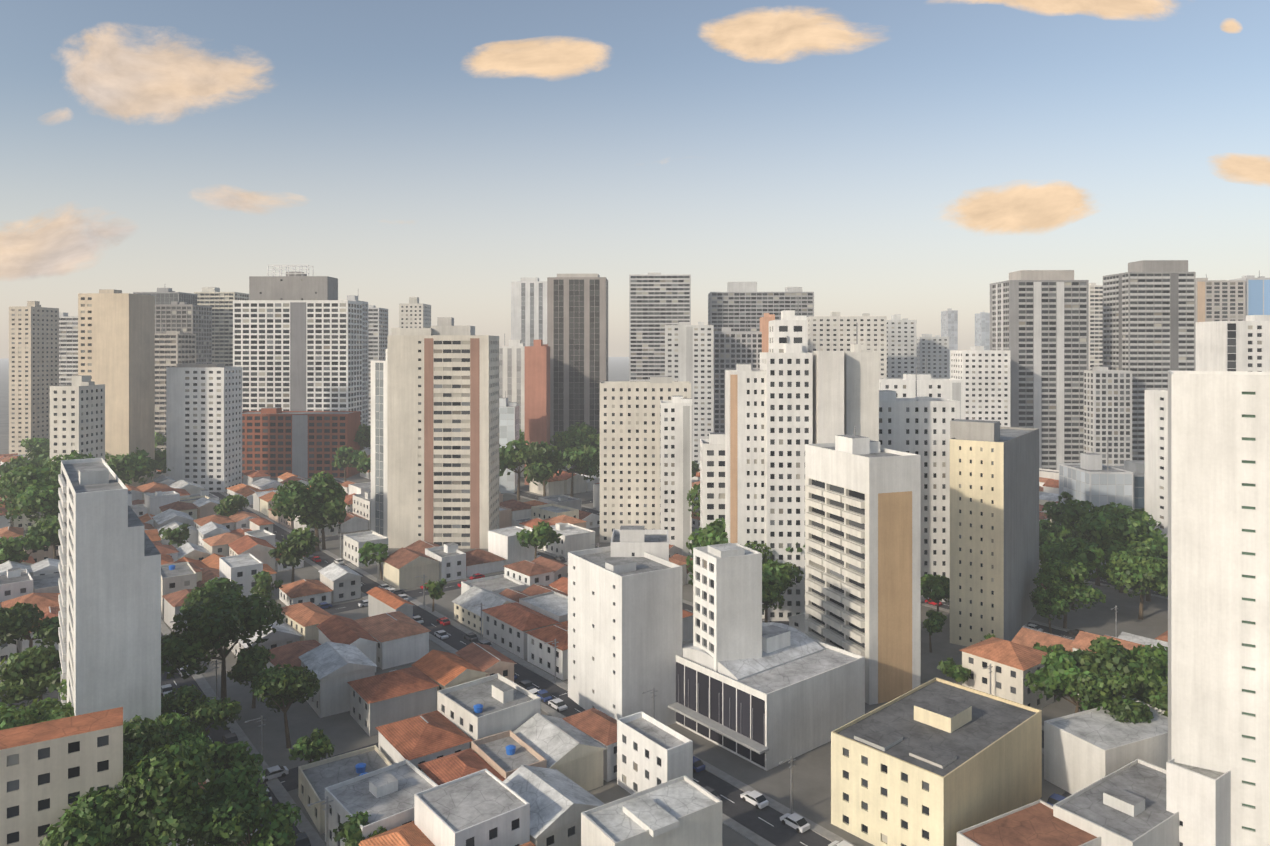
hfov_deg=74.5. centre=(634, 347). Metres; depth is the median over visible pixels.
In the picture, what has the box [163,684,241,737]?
tree
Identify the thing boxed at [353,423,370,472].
tree
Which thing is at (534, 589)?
house
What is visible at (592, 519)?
house
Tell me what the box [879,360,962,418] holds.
tower
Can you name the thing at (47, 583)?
house
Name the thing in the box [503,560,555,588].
house
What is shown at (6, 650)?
house
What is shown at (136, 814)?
tree
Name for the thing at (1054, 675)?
tree
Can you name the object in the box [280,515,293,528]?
house
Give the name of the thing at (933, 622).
tree
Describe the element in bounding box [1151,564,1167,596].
tree
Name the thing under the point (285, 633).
house
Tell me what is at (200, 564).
house
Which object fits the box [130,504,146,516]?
house
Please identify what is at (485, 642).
car
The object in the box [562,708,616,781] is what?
house
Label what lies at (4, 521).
house
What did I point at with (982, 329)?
tower
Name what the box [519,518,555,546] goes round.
house
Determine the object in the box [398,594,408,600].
car
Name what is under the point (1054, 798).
car
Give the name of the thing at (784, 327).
tower
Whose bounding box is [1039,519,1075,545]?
tree
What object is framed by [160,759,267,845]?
tree
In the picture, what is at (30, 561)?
house
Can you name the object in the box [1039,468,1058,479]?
house
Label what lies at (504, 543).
house
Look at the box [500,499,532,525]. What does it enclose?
house
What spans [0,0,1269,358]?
sky
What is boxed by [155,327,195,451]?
tower
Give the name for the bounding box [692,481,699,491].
house
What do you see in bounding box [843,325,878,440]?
tower
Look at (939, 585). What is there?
tree
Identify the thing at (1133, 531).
tree
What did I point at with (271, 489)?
house
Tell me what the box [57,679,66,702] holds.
tree
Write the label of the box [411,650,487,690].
house
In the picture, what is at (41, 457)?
tree
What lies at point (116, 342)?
beige tower
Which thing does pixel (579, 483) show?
house
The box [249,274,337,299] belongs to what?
rooftop penthouse
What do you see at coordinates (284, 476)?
house
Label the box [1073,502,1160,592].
tree
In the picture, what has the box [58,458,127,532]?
building top
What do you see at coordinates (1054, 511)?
tree
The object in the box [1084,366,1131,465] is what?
tower
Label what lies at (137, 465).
tree
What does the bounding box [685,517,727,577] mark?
tree
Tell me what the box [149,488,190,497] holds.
house
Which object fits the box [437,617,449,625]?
car
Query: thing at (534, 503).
house
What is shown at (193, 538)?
house
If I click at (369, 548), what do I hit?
tree
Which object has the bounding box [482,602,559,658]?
house
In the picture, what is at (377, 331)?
tower
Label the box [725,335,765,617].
tower
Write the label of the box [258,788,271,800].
car
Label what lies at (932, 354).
tower
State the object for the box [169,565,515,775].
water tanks
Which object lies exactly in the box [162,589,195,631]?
house
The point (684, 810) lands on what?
white building
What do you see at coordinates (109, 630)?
building section
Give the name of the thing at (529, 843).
house
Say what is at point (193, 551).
house
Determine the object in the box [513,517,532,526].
house
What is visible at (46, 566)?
house
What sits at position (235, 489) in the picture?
house
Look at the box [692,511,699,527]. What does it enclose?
house
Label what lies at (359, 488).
house
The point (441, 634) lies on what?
car
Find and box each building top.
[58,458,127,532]
[805,436,920,493]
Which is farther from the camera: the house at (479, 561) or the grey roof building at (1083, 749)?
the house at (479, 561)
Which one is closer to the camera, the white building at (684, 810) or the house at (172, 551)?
the white building at (684, 810)
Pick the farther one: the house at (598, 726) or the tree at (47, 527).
the tree at (47, 527)
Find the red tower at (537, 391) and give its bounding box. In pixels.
[525,338,549,484]
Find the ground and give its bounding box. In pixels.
[0,357,1167,845]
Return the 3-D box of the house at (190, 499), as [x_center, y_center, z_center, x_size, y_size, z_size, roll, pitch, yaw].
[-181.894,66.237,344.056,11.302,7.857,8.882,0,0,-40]
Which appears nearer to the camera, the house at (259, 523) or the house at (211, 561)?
the house at (211, 561)
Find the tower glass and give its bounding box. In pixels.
[133,289,196,304]
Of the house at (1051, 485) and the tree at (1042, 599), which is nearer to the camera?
the tree at (1042, 599)
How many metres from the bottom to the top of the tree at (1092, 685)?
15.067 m
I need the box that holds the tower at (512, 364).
[499,340,524,476]
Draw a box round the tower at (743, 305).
[708,282,813,331]
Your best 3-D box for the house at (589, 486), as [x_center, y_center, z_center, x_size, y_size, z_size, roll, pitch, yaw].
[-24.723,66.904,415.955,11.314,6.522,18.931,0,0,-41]
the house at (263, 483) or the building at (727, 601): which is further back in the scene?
the house at (263, 483)
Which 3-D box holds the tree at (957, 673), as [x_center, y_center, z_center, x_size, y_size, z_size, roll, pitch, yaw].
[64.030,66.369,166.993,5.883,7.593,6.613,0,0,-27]
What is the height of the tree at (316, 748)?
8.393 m
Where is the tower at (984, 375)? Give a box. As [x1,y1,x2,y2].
[950,344,1009,426]
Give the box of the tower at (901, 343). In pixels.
[887,310,915,378]
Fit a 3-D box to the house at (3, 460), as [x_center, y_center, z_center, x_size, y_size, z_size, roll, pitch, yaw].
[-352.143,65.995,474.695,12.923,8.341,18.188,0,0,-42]
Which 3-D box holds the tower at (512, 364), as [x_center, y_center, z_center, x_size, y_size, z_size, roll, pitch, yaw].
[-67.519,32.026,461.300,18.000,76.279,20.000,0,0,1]
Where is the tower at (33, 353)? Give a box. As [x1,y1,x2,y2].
[9,296,58,457]
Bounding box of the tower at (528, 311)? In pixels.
[511,278,546,345]
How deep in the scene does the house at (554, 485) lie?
395.71 m
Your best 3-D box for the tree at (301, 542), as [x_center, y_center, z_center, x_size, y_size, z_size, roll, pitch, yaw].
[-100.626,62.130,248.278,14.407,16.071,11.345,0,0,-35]
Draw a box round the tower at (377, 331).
[368,305,387,425]
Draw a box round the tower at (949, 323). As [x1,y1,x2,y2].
[941,306,957,378]
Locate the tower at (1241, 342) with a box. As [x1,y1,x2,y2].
[1196,310,1269,371]
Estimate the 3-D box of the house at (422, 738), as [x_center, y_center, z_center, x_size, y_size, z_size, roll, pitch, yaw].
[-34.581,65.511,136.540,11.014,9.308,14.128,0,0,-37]
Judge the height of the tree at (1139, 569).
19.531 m
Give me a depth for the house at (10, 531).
296.34 m
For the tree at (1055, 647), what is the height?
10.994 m
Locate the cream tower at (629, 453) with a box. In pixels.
[600,376,690,542]
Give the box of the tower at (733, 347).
[714,328,761,429]
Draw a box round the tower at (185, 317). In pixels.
[155,302,211,363]
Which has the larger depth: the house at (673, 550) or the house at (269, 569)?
the house at (673, 550)
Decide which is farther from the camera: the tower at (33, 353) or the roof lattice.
the tower at (33, 353)
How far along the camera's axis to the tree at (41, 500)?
283.00 m
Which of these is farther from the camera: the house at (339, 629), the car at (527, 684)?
the house at (339, 629)
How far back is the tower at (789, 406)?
214.02 m
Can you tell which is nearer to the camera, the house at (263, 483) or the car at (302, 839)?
the car at (302, 839)
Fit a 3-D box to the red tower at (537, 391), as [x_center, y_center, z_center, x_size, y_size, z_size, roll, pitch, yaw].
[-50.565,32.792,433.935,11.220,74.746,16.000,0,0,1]
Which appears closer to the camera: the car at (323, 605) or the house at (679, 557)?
the car at (323, 605)
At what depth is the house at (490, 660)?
168.33 m
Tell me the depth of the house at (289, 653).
178.44 m
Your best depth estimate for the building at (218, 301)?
647.07 m
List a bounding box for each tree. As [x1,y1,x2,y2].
[0,448,49,474]
[0,450,124,526]
[0,535,50,563]
[0,602,59,648]
[0,645,61,707]
[0,697,73,729]
[14,470,60,520]
[20,437,49,451]
[24,515,60,558]
[37,715,176,768]
[39,741,214,845]
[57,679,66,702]
[105,447,160,484]
[132,712,203,780]
[147,726,212,778]
[155,432,165,448]
[155,449,170,473]
[158,523,190,546]
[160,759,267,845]
[161,589,284,702]
[161,694,174,719]
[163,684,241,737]
[179,577,242,620]
[198,783,301,845]
[202,740,262,780]
[213,494,249,516]
[226,643,274,707]
[249,663,319,748]
[250,571,282,598]
[268,527,320,582]
[269,471,345,550]
[283,485,349,549]
[289,728,334,762]
[331,445,367,481]
[333,810,386,845]
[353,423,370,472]
[357,456,370,473]
[358,541,388,579]
[423,578,447,611]
[499,439,550,500]
[514,441,558,496]
[516,521,562,559]
[519,429,524,466]
[545,444,599,496]
[550,422,599,453]
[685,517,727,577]
[686,484,699,520]
[686,526,719,553]
[692,461,699,476]
[744,541,803,588]
[762,559,793,622]
[786,542,804,551]
[921,574,949,611]
[922,609,946,652]
[937,658,970,683]
[984,633,995,638]
[1023,649,1113,712]
[1029,587,1069,634]
[1033,558,1105,628]
[1033,642,1071,696]
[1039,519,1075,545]
[1039,537,1105,609]
[1040,491,1078,538]
[1058,499,1126,585]
[1064,636,1148,697]
[1069,670,1153,723]
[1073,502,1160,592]
[1098,540,1167,619]
[1102,518,1167,601]
[1115,650,1167,702]
[1120,643,1167,675]
[1133,508,1149,524]
[1143,689,1167,716]
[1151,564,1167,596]
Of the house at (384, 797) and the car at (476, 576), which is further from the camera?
the car at (476, 576)
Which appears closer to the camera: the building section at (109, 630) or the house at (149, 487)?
the building section at (109, 630)
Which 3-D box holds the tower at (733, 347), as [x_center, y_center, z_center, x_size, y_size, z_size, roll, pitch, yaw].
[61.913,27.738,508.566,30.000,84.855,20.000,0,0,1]
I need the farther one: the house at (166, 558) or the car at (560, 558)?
the car at (560, 558)
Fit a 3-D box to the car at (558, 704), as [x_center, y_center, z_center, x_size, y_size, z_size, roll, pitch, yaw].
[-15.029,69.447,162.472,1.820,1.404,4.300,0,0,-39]
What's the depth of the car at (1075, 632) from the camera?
202.80 m
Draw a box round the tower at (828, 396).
[808,351,843,443]
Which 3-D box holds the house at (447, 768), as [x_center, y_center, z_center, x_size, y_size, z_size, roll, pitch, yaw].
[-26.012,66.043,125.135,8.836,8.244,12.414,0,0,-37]
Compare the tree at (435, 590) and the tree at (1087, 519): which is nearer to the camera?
the tree at (435, 590)
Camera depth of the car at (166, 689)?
168.62 m
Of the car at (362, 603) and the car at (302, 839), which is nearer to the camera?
the car at (302, 839)
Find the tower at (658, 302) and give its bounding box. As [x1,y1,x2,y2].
[629,273,690,380]
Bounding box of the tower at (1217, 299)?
[1196,278,1245,321]
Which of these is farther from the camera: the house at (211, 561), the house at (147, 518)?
the house at (147, 518)
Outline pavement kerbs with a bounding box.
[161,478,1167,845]
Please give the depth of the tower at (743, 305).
638.36 m
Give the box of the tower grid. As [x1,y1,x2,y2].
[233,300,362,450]
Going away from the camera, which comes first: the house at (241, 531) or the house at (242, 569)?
the house at (242, 569)
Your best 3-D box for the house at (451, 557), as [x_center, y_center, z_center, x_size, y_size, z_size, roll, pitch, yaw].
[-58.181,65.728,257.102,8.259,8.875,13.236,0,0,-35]
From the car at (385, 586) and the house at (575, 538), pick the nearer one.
the car at (385, 586)
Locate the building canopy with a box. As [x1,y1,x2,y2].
[668,674,768,753]
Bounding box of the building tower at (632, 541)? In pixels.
[611,526,668,560]
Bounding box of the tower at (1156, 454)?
[1145,390,1167,536]
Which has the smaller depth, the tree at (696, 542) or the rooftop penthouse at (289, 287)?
the tree at (696, 542)
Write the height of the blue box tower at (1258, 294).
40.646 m
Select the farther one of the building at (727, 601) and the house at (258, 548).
the house at (258, 548)
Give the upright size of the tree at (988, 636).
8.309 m
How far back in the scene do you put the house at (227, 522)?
303.80 m
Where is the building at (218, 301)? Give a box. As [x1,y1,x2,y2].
[194,287,248,366]
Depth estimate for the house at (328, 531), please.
312.45 m
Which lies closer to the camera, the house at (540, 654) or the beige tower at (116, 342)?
the house at (540, 654)
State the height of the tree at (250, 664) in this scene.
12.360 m
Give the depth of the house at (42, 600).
216.25 m
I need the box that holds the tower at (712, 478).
[700,430,724,545]
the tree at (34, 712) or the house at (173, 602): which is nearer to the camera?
the tree at (34, 712)
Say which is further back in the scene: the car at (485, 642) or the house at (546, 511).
the house at (546, 511)
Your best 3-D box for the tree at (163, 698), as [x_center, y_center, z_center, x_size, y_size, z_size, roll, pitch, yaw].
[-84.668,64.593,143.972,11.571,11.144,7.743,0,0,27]
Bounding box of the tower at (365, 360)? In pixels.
[347,296,367,425]
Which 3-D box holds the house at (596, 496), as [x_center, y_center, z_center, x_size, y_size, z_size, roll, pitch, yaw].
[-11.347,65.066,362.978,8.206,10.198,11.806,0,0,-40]
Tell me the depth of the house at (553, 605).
205.05 m
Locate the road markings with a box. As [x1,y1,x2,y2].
[168,492,1154,845]
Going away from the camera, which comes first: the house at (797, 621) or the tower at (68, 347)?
the house at (797, 621)
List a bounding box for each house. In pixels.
[0,453,17,455]
[0,456,23,465]
[0,507,10,528]
[0,526,23,538]
[0,560,32,576]
[0,568,32,606]
[0,593,59,608]
[0,639,16,665]
[1,556,35,564]
[12,509,35,528]
[17,610,59,652]
[26,545,59,562]
[30,558,60,576]
[32,573,59,592]
[38,606,59,611]
[125,485,142,500]
[130,499,144,504]
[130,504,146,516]
[137,482,170,499]
[138,513,154,526]
[142,522,154,529]
[144,529,160,541]
[145,491,179,514]
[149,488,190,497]
[152,509,193,528]
[153,475,175,484]
[154,544,178,560]
[157,521,198,546]
[158,781,213,845]
[159,501,197,519]
[161,554,173,563]
[161,561,202,581]
[161,562,196,618]
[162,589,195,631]
[168,479,205,493]
[176,542,210,561]
[177,557,207,568]
[180,495,210,502]
[190,490,218,499]
[192,497,219,518]
[193,515,234,530]
[197,521,230,546]
[197,581,205,587]
[201,553,225,568]
[202,532,243,556]
[202,567,218,581]
[219,553,262,597]
[226,483,260,495]
[228,511,259,529]
[228,535,275,570]
[228,618,301,657]
[230,528,251,535]
[239,488,260,503]
[243,470,270,485]
[245,529,274,546]
[249,517,274,532]
[251,478,280,489]
[252,490,277,511]
[259,491,277,516]
[261,487,276,491]
[263,564,276,583]
[264,640,320,668]
[268,508,279,522]
[276,547,303,570]
[277,472,307,481]
[279,476,308,486]
[279,579,332,605]
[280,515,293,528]
[281,602,332,641]
[294,515,337,535]
[298,745,391,833]
[299,641,377,717]
[316,615,378,671]
[318,562,362,602]
[325,760,437,845]
[338,511,368,532]
[341,480,355,492]
[343,531,387,566]
[344,493,355,512]
[347,666,439,736]
[349,482,370,494]
[353,491,370,529]
[354,611,430,669]
[357,821,434,845]
[360,469,370,478]
[363,447,370,454]
[366,587,414,618]
[375,710,472,770]
[382,547,439,588]
[405,539,439,553]
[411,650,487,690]
[414,769,529,845]
[418,748,504,784]
[425,542,465,580]
[437,673,540,747]
[452,586,517,633]
[456,642,516,681]
[461,574,524,594]
[465,549,506,576]
[471,730,546,778]
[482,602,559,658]
[488,526,534,564]
[499,493,503,501]
[499,502,511,528]
[499,588,530,602]
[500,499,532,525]
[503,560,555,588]
[503,765,603,845]
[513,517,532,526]
[513,713,606,790]
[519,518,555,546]
[519,591,567,623]
[520,841,535,845]
[522,584,567,595]
[523,500,547,505]
[525,623,567,679]
[529,476,563,495]
[531,503,578,519]
[531,556,567,580]
[539,494,580,509]
[539,523,594,557]
[544,515,587,527]
[549,577,567,593]
[553,470,585,493]
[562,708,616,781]
[576,473,599,491]
[579,510,599,528]
[593,484,599,508]
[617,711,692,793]
[669,544,683,557]
[669,558,686,584]
[670,554,692,583]
[682,609,692,641]
[692,472,699,481]
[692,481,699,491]
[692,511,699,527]
[787,612,804,633]
[960,637,1053,708]
[1011,627,1072,651]
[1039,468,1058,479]
[1039,477,1050,486]
[1039,491,1058,506]
[1043,479,1058,493]
[1070,631,1144,697]
[1104,635,1152,647]
[1118,632,1167,649]
[1155,630,1167,642]
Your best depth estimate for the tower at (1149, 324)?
444.38 m
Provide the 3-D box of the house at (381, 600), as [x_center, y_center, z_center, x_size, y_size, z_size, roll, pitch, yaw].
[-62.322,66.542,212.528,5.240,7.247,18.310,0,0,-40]
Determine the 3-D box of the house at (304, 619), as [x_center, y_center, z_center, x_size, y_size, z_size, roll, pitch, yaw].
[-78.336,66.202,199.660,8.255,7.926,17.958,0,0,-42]
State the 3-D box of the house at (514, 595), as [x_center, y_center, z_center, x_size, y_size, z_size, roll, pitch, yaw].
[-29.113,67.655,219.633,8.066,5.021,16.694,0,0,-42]
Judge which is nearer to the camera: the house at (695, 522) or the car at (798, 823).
the car at (798, 823)
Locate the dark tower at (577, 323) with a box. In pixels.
[547,274,607,468]
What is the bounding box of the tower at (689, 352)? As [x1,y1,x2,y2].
[665,316,713,462]
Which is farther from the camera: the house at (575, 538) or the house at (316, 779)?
the house at (575, 538)
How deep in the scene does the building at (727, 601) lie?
152.01 m
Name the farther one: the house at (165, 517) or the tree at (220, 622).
the house at (165, 517)
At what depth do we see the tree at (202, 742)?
125.73 m
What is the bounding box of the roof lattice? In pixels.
[268,265,312,275]
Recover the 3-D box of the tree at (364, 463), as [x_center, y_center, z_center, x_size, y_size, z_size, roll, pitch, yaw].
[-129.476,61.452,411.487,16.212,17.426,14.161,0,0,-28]
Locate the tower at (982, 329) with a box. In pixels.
[975,312,989,349]
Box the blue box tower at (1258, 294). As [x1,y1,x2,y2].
[1231,266,1269,319]
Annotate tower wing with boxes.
[371,360,386,536]
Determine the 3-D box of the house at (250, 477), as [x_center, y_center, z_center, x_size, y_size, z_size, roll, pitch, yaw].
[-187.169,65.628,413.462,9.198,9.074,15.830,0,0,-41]
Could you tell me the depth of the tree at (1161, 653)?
151.27 m
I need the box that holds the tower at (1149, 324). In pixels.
[1103,260,1195,460]
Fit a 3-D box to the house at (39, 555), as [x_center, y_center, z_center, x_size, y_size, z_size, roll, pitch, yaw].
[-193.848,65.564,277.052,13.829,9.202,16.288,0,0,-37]
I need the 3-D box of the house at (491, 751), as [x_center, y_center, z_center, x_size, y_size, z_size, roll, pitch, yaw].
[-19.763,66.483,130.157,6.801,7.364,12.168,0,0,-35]
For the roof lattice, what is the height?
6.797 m
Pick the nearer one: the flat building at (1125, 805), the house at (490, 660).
the flat building at (1125, 805)
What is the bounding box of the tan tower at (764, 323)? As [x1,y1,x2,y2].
[760,304,774,351]
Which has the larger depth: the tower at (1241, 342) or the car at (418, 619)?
the tower at (1241, 342)
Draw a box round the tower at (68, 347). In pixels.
[59,312,77,385]
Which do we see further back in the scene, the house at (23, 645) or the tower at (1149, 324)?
the tower at (1149, 324)
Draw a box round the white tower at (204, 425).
[166,364,241,491]
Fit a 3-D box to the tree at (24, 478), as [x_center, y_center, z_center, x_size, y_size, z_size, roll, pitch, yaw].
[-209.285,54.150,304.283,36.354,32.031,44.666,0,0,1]
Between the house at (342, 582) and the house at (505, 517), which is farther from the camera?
the house at (505, 517)
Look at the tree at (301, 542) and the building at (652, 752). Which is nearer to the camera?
the building at (652, 752)
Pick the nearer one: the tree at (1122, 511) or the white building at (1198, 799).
the white building at (1198, 799)
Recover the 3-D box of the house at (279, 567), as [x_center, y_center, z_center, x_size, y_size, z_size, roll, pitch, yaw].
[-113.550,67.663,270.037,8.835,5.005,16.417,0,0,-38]
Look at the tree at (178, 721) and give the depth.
127.99 m
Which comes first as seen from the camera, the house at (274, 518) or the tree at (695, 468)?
the house at (274, 518)
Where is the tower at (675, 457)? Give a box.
[660,374,693,557]
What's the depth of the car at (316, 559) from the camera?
272.58 m
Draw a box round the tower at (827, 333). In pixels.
[804,312,886,378]
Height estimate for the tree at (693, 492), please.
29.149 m
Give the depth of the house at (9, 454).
507.76 m
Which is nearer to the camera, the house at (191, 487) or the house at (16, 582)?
the house at (16, 582)
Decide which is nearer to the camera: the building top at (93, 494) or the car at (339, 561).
the building top at (93, 494)
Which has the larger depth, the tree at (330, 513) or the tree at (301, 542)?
the tree at (330, 513)
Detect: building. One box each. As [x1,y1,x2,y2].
[58,490,143,564]
[194,287,248,366]
[568,546,681,725]
[581,775,721,845]
[676,622,864,770]
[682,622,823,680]
[693,543,761,671]
[805,476,920,704]
[831,677,1041,845]
[950,419,1038,646]
[1044,698,1167,793]
[1053,759,1179,845]
[1059,453,1132,573]
[1111,461,1144,513]
[1166,758,1230,845]
[1168,371,1269,845]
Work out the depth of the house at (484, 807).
108.85 m
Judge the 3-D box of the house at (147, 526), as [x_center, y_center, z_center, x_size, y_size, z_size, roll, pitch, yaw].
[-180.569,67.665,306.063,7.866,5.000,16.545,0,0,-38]
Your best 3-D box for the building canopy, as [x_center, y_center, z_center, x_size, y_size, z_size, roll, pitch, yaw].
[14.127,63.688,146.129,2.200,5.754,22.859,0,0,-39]
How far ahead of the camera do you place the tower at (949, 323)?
1289.79 m
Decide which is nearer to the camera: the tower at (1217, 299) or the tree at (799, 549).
the tree at (799, 549)
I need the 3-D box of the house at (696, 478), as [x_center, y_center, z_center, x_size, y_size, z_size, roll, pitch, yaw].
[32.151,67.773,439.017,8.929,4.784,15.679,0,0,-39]
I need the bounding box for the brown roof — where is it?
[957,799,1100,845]
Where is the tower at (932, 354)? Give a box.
[916,334,948,378]
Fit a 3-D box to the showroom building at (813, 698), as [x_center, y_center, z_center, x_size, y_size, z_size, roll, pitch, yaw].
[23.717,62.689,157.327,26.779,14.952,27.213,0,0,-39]
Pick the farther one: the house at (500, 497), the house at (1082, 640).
the house at (500, 497)
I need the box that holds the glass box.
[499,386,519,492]
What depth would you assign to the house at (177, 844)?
111.68 m
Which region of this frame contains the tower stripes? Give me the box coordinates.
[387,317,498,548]
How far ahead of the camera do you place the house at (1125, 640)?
175.59 m
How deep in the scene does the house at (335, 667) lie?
161.35 m
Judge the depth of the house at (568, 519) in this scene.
304.04 m
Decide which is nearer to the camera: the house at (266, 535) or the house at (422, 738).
the house at (422, 738)
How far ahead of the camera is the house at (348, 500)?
337.32 m
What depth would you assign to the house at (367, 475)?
447.07 m
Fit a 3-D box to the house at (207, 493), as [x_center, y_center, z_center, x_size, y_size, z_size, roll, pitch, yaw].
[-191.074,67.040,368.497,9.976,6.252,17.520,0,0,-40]
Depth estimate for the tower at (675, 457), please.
274.54 m
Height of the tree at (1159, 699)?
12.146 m
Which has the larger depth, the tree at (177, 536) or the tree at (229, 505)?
the tree at (229, 505)
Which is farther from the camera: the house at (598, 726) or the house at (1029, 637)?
the house at (1029, 637)
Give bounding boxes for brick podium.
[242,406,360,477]
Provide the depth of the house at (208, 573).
241.91 m
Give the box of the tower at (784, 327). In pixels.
[769,301,807,352]
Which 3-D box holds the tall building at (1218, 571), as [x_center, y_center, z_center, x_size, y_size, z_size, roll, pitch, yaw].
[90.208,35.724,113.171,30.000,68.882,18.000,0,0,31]
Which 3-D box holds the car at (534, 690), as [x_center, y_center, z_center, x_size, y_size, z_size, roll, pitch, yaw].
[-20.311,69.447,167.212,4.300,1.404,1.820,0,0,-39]
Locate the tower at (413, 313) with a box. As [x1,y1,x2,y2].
[399,297,430,327]
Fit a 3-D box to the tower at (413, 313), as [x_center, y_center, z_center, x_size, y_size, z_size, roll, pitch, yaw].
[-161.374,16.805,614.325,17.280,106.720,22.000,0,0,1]
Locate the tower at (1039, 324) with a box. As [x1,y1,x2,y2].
[990,270,1088,469]
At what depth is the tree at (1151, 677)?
147.12 m
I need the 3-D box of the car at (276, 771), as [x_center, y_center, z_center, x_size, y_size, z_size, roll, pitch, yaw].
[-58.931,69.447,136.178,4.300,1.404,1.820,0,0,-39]
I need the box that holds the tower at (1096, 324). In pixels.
[1089,281,1102,369]
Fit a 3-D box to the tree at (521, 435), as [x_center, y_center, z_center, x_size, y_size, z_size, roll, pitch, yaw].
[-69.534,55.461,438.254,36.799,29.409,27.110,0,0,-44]
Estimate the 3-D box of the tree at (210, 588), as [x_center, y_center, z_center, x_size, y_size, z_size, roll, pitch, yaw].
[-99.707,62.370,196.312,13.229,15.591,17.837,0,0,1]
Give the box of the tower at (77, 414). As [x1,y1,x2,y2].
[50,378,104,461]
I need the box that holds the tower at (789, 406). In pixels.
[760,341,812,620]
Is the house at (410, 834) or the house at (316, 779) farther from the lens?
the house at (316, 779)
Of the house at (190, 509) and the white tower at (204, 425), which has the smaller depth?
the house at (190, 509)
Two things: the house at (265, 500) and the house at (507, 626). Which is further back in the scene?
the house at (265, 500)
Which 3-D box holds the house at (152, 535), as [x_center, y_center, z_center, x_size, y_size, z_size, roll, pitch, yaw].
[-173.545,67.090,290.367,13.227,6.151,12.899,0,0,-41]
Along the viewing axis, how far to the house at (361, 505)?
328.81 m
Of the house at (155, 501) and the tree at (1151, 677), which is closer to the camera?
the tree at (1151, 677)
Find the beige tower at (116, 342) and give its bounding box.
[78,289,154,486]
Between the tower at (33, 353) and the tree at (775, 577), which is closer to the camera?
the tree at (775, 577)
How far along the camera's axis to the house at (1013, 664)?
162.80 m
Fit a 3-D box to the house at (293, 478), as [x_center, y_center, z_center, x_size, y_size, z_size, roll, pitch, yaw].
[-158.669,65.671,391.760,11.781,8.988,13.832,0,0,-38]
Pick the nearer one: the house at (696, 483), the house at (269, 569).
the house at (269, 569)
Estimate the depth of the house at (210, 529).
289.58 m
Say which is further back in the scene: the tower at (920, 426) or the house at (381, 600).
the tower at (920, 426)
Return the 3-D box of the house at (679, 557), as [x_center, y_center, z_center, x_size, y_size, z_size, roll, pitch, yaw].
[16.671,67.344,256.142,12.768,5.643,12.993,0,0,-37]
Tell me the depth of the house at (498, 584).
232.88 m
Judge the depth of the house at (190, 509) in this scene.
326.22 m
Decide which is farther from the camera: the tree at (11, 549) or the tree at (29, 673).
the tree at (11, 549)
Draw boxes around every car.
[161,684,172,695]
[177,666,188,676]
[222,732,238,744]
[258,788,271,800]
[259,765,288,782]
[292,832,310,845]
[312,556,320,562]
[317,602,331,608]
[334,558,343,563]
[358,599,367,606]
[378,584,389,589]
[392,588,404,594]
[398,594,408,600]
[413,615,423,623]
[434,630,448,639]
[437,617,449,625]
[463,632,477,641]
[469,573,484,579]
[479,640,492,647]
[517,680,534,689]
[528,688,540,694]
[537,689,551,701]
[548,698,567,711]
[554,555,564,561]
[693,756,704,772]
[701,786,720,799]
[740,790,768,808]
[780,813,809,832]
[828,840,853,845]
[925,599,941,605]
[1023,624,1042,631]
[1046,793,1066,805]
[1067,629,1084,635]
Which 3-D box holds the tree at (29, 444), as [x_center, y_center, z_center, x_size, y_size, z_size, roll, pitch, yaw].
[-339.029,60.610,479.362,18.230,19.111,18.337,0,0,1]
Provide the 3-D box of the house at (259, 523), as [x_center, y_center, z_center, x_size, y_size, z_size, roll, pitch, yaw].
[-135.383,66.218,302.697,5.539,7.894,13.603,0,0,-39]
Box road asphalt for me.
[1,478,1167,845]
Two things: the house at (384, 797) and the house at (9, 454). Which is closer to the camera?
the house at (384, 797)
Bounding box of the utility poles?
[170,533,1117,845]
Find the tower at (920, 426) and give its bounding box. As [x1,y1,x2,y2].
[879,388,959,601]
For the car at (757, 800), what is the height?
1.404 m

